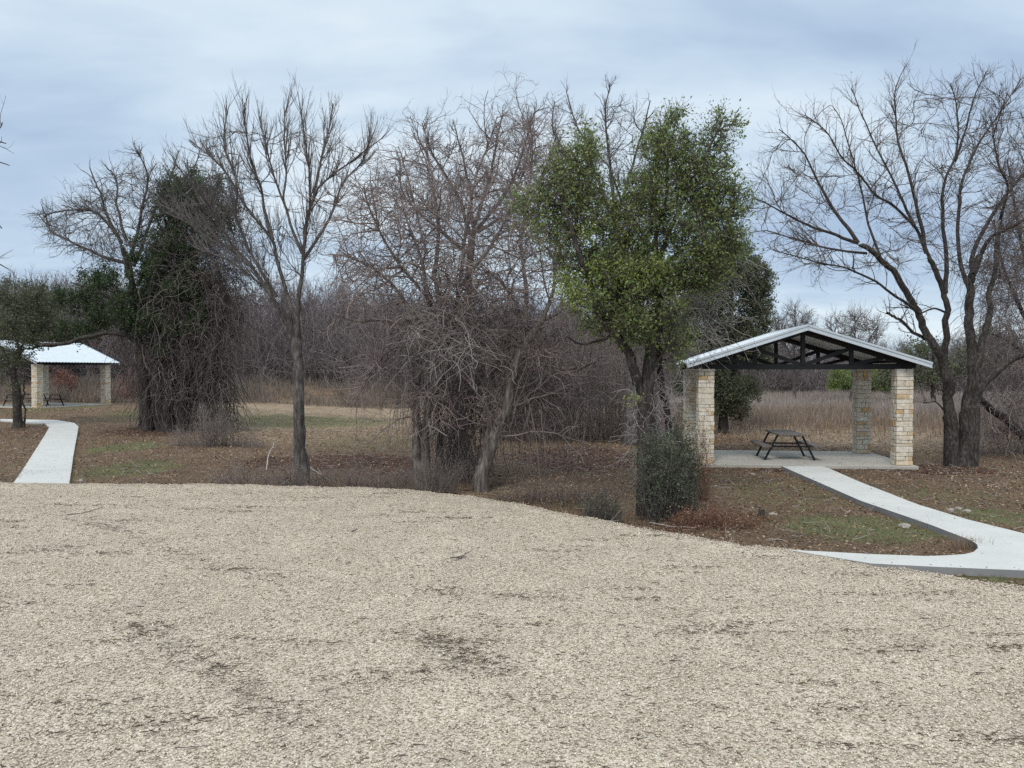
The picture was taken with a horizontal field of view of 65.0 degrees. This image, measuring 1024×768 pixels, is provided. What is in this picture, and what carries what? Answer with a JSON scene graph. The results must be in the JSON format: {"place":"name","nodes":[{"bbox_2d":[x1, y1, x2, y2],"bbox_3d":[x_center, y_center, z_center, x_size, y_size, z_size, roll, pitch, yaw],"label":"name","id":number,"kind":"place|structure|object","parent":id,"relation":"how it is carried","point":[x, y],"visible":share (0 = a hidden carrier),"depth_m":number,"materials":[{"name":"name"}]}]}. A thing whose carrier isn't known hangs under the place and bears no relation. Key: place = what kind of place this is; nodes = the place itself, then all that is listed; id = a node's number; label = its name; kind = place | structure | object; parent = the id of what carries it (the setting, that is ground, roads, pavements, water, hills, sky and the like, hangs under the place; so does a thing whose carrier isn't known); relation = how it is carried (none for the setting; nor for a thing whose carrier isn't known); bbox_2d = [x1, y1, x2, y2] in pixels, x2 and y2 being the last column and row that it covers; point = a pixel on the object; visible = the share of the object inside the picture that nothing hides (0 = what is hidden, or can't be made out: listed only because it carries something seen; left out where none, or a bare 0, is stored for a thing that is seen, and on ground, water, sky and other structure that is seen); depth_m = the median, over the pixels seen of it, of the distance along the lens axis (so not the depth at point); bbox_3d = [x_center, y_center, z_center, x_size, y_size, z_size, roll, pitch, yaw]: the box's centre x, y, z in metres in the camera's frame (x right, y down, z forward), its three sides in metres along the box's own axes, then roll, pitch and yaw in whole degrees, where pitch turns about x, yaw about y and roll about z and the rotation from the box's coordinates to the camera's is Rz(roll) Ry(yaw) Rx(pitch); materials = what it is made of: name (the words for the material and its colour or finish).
{"place":"outdoors","nodes":[
{"label":"outdoors","id":0,"kind":"place"},
{"bbox_2d":[0,419,78,484],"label":"path","id":1,"kind":"structure","parent":0,"point":[57,444],"depth_m":24.34,"materials":[{"name":"concrete"}]},
{"bbox_2d":[19,431,986,567],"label":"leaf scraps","id":2,"kind":"object","parent":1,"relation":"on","point":[717,459],"visible":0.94,"depth_m":21.34,"materials":[{"name":"brown plant"}]},
{"bbox_2d":[0,482,1023,767],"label":"gravel lot","id":3,"kind":"structure","parent":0,"point":[126,746],"depth_m":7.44,"materials":[{"name":"beige gravel"}]},
{"bbox_2d":[175,745,212,747],"bbox_3d":[-2.182,2.488,5.514,0.253,0.009,0.010,0,1,-9],"label":"stick","id":4,"kind":"object","parent":3,"relation":"on","point":[193,746],"visible":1,"depth_m":5.51,"materials":[{"name":"grey wood"}]},
{"bbox_2d":[450,551,470,558],"bbox_3d":[-0.643,2.378,11.137,0.241,0.053,0.402,1,1,40],"label":"stick","id":5,"kind":"object","parent":3,"relation":"on","point":[460,556],"visible":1,"depth_m":11.05,"materials":[{"name":"wood"}]},
{"bbox_2d":[0,489,1023,767],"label":"gravel debris","id":6,"kind":"object","parent":3,"relation":"on","point":[850,745],"visible":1,"depth_m":7.55,"materials":[{"name":"beige gravel"}]},
{"bbox_2d":[0,385,1023,587],"bbox_3d":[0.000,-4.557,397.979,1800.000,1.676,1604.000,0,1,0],"label":"ground","id":7,"kind":"structure","parent":0,"point":[312,411],"depth_m":22.04,"materials":[{"name":"brown plant"}]},
{"bbox_2d":[0,95,21,282],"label":"bare tree","id":8,"kind":"object","parent":7,"relation":"on","point":[8,165],"visible":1,"depth_m":17.42,"materials":[{"name":"grey plant"}]},
{"bbox_2d":[0,271,73,427],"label":"cedar","id":9,"kind":"object","parent":7,"relation":"on","point":[23,324],"visible":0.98,"depth_m":36.25,"materials":[{"name":"green plant"}]},
{"bbox_2d":[0,285,80,341],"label":"cedar tree","id":10,"kind":"object","parent":7,"relation":"on","point":[49,308],"visible":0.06,"depth_m":69.16,"materials":[{"name":"green plant"}]},
{"bbox_2d":[0,340,119,407],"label":"pavilion","id":11,"kind":"structure","parent":7,"relation":"on","point":[67,355],"depth_m":51.32,"materials":[{"name":"metal"}]},
{"bbox_2d":[0,393,31,405],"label":"picnic table","id":12,"kind":"object","parent":11,"relation":"on","point":[11,399],"visible":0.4,"depth_m":50.39,"materials":[{"name":"black paint"}]},
{"bbox_2d":[24,394,64,406],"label":"picnic table","id":13,"kind":"object","parent":11,"relation":"on","point":[46,399],"visible":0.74,"depth_m":49.62,"materials":[{"name":"black paint"}]},
{"bbox_2d":[49,365,81,393],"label":"red bush","id":14,"kind":"object","parent":7,"relation":"on","point":[62,378],"visible":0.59,"depth_m":61.67,"materials":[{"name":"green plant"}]},
{"bbox_2d":[14,135,216,427],"bbox_3d":[-18.092,-5.094,37.592,9.120,14.340,9.304,0,1,-25],"label":"bare tree","id":15,"kind":"object","parent":7,"relation":"on","point":[102,198],"visible":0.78,"depth_m":36.80,"materials":[{"name":"grey plant"}]},
{"bbox_2d":[112,365,138,399],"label":"red bush","id":16,"kind":"object","parent":7,"relation":"on","point":[128,394],"visible":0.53,"depth_m":59.75,"materials":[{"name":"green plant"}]},
{"bbox_2d":[16,146,284,433],"bbox_3d":[-16.482,-4.540,36.583,12.330,13.566,8.159,0,1,0],"label":"ivy choked tree","id":17,"kind":"object","parent":7,"relation":"on","point":[181,269],"visible":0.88,"depth_m":36.05,"materials":[{"name":"green plant"}]},
{"bbox_2d":[157,394,283,448],"bbox_3d":[-10.633,1.286,28.547,5.213,1.975,3.206,0,1,0],"label":"bramble","id":18,"kind":"object","parent":7,"relation":"on","point":[209,439],"visible":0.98,"depth_m":28.37,"materials":[{"name":"brown plant"}]},
{"bbox_2d":[131,70,397,484],"bbox_3d":[-6.182,-2.740,20.199,6.875,10.661,4.659,0,1,0],"label":"bare tree","id":19,"kind":"object","parent":7,"relation":"on","point":[292,329],"visible":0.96,"depth_m":20.19,"materials":[{"name":"grey plant"}]},
{"bbox_2d":[195,459,467,489],"bbox_3d":[-4.420,2.175,19.519,6.897,0.836,2.241,0,1,0],"label":"bramble","id":20,"kind":"object","parent":7,"relation":"on","point":[312,479],"visible":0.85,"depth_m":19.43,"materials":[{"name":"brown plant"}]},
{"bbox_2d":[0,369,678,408],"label":"bank brush","id":21,"kind":"object","parent":7,"relation":"on","point":[67,396],"visible":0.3,"depth_m":60.85,"materials":[{"name":"brown plant"}]},
{"bbox_2d":[273,79,591,488],"bbox_3d":[-1.545,-2.510,19.462,8.189,10.211,7.044,0,1,0],"label":"vine draped tree","id":22,"kind":"object","parent":7,"relation":"on","point":[420,436],"visible":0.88,"depth_m":19.34,"materials":[{"name":"brown plant"}]},
{"bbox_2d":[404,444,482,493],"bbox_3d":[-1.618,1.968,18.741,1.998,1.250,1.412,0,1,0],"label":"bramble","id":23,"kind":"object","parent":7,"relation":"on","point":[441,489],"visible":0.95,"depth_m":18.69,"materials":[{"name":"brown plant"}]},
{"bbox_2d":[382,88,576,458],"bbox_3d":[-0.986,-3.384,24.452,6.119,11.442,5.982,0,1,0],"label":"bare elm","id":24,"kind":"object","parent":7,"relation":"on","point":[516,140],"visible":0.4,"depth_m":24.27,"materials":[{"name":"grey plant"}]},
{"bbox_2d":[0,262,1023,396],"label":"woods","id":25,"kind":"object","parent":7,"relation":"on","point":[314,356],"visible":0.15,"depth_m":74.56,"materials":[{"name":"brown plant"}]},
{"bbox_2d":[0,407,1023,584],"bbox_3d":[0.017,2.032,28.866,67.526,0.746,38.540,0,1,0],"label":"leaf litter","id":26,"kind":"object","parent":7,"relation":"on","point":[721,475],"visible":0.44,"depth_m":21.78,"materials":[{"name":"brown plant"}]},
{"bbox_2d":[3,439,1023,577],"bbox_3d":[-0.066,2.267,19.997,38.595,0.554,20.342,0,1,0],"label":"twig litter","id":27,"kind":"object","parent":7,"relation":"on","point":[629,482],"visible":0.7,"depth_m":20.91,"materials":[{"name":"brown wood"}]},
{"bbox_2d":[420,69,660,491],"bbox_3d":[0.542,-2.590,19.467,6.227,10.416,5.171,0,1,0],"label":"leaning tree","id":28,"kind":"object","parent":7,"relation":"on","point":[493,432],"visible":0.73,"depth_m":19.09,"materials":[{"name":"brown plant"}]},
{"bbox_2d":[491,472,635,506],"bbox_3d":[1.083,2.172,17.502,3.323,0.888,2.610,0,1,0],"label":"bramble","id":29,"kind":"object","parent":7,"relation":"on","point":[576,496],"visible":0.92,"depth_m":17.31,"materials":[{"name":"brown plant"}]},
{"bbox_2d":[483,295,682,443],"bbox_3d":[2.800,-0.797,31.025,9.462,6.003,6.555,0,1,0],"label":"thicket","id":30,"kind":"object","parent":7,"relation":"on","point":[610,429],"visible":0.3,"depth_m":30.44,"materials":[{"name":"brown plant"}]},
{"bbox_2d":[575,478,634,522],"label":"shrub","id":31,"kind":"object","parent":7,"relation":"on","point":[604,512],"visible":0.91,"depth_m":14.58,"materials":[{"name":"green plant"}]},
{"bbox_2d":[539,74,677,444],"bbox_3d":[3.630,-4.606,28.686,5.683,13.729,6.026,0,1,0],"label":"bare tree","id":32,"kind":"object","parent":7,"relation":"on","point":[610,154],"visible":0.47,"depth_m":28.78,"materials":[{"name":"grey plant"}]},
{"bbox_2d":[501,94,767,515],"bbox_3d":[2.709,-1.449,15.382,5.589,8.114,2.742,0,1,-20],"label":"live oak","id":33,"kind":"object","parent":7,"relation":"on","point":[634,275],"visible":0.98,"depth_m":15.04,"materials":[{"name":"green plant"}]},
{"bbox_2d":[623,518,654,525],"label":"weed tuft","id":34,"kind":"object","parent":7,"relation":"on","point":[638,521],"visible":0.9,"depth_m":14.38,"materials":[{"name":"brown plant"}]},
{"bbox_2d":[621,423,701,526],"bbox_3d":[2.744,1.612,14.649,1.551,1.866,1.510,0,1,0],"label":"shrub","id":35,"kind":"object","parent":7,"relation":"on","point":[660,490],"visible":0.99,"depth_m":14.49,"materials":[{"name":"green plant"}]},
{"bbox_2d":[649,522,696,527],"bbox_3d":[2.709,2.441,13.836,0.191,0.095,1.050,-1,1,-37],"label":"stick","id":36,"kind":"object","parent":7,"relation":"on","point":[667,525],"visible":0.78,"depth_m":13.82,"materials":[{"name":"grey wood"}]},
{"bbox_2d":[662,409,716,511],"bbox_3d":[3.238,1.422,15.240,1.144,2.021,1.406,0,1,0],"label":"shrub","id":37,"kind":"object","parent":7,"relation":"on","point":[685,446],"visible":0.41,"depth_m":15.12,"materials":[{"name":"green plant"}]},
{"bbox_2d":[689,414,718,500],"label":"bramble","id":38,"kind":"object","parent":7,"relation":"on","point":[701,496],"visible":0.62,"depth_m":16.48,"materials":[{"name":"brown plant"}]},
{"bbox_2d":[655,492,782,532],"bbox_3d":[3.568,2.187,13.939,2.612,0.656,1.953,0,1,0],"label":"bramble","id":39,"kind":"object","parent":7,"relation":"on","point":[713,518],"visible":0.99,"depth_m":13.75,"materials":[{"name":"brown plant"}]},
{"bbox_2d":[669,234,779,433],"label":"cedar tree","id":40,"kind":"object","parent":7,"relation":"on","point":[730,392],"visible":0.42,"depth_m":33.46,"materials":[{"name":"green plant"}]},
{"bbox_2d":[757,509,764,516],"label":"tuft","id":41,"kind":"object","parent":7,"relation":"on","point":[760,513],"visible":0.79,"depth_m":14.60,"materials":[{"name":"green plant"}]},
{"bbox_2d":[770,299,820,397],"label":"bare tree","id":42,"kind":"object","parent":7,"relation":"on","point":[796,317],"visible":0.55,"depth_m":65.84,"materials":[{"name":"grey plant"}]},
{"bbox_2d":[674,324,932,469],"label":"pavilion","id":43,"kind":"structure","parent":7,"relation":"on","point":[864,358],"depth_m":22.25,"materials":[{"name":"stone"}]},
{"bbox_2d":[750,430,822,459],"bbox_3d":[8.033,1.802,23.643,1.662,0.771,1.830,0,1,5],"label":"picnic table","id":44,"kind":"object","parent":43,"relation":"on","point":[791,433],"visible":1,"depth_m":23.20,"materials":[{"name":"black paint"}]},
{"bbox_2d":[825,369,851,394],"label":"evergreen bush","id":45,"kind":"object","parent":7,"relation":"on","point":[843,382],"visible":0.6,"depth_m":79.39,"materials":[{"name":"green plant"}]},
{"bbox_2d":[670,388,1023,427],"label":"weeds","id":46,"kind":"object","parent":7,"relation":"on","point":[771,398],"visible":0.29,"depth_m":57.53,"materials":[{"name":"brown plant"}]},
{"bbox_2d":[820,299,891,403],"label":"bare tree","id":47,"kind":"object","parent":7,"relation":"on","point":[867,326],"visible":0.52,"depth_m":61.88,"materials":[{"name":"grey plant"}]},
{"bbox_2d":[736,39,1023,466],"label":"bare tree","id":48,"kind":"object","parent":7,"relation":"on","point":[961,441],"visible":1,"depth_m":22.10,"materials":[{"name":"grey plant"}]},
{"bbox_2d":[870,369,890,395],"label":"evergreen bush","id":49,"kind":"object","parent":7,"relation":"on","point":[873,387],"visible":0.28,"depth_m":79.19,"materials":[{"name":"green plant"}]},
{"bbox_2d":[781,466,1023,577],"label":"footpath","id":50,"kind":"structure","parent":7,"relation":"on","point":[1002,555],"depth_m":12.48,"materials":[{"name":"concrete"}]},
{"bbox_2d":[898,523,911,527],"bbox_3d":[6.667,2.401,13.637,0.249,0.084,0.177,-1,1,-38],"label":"rock","id":51,"kind":"object","parent":7,"relation":"on","point":[904,525],"visible":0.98,"depth_m":13.59,"materials":[{"name":"stone"}]},
{"bbox_2d":[871,321,1020,403],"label":"cedar tree","id":52,"kind":"object","parent":7,"relation":"on","point":[922,351],"visible":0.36,"depth_m":59.51,"materials":[{"name":"green plant"}]},
{"bbox_2d":[936,533,993,551],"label":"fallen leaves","id":53,"kind":"object","parent":7,"relation":"on","point":[955,542],"visible":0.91,"depth_m":12.04,"materials":[{"name":"brown plant"}]},
{"bbox_2d":[923,151,1023,462],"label":"tangled tree","id":54,"kind":"object","parent":7,"relation":"on","point":[1013,427],"visible":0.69,"depth_m":24.90,"materials":[{"name":"brown plant"}]},
{"bbox_2d":[0,408,1023,585],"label":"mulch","id":55,"kind":"object","parent":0,"point":[563,467],"visible":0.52,"depth_m":23.29,"materials":[{"name":"brown wood"}]},
{"bbox_2d":[0,0,1023,361],"label":"sky","id":56,"kind":"structure","parent":0,"point":[79,78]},
{"bbox_2d":[656,398,1023,445],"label":"dry grass","id":57,"kind":"structure","parent":0,"point":[844,421],"depth_m":38.27,"materials":[{"name":"brown plant"}]}
]}

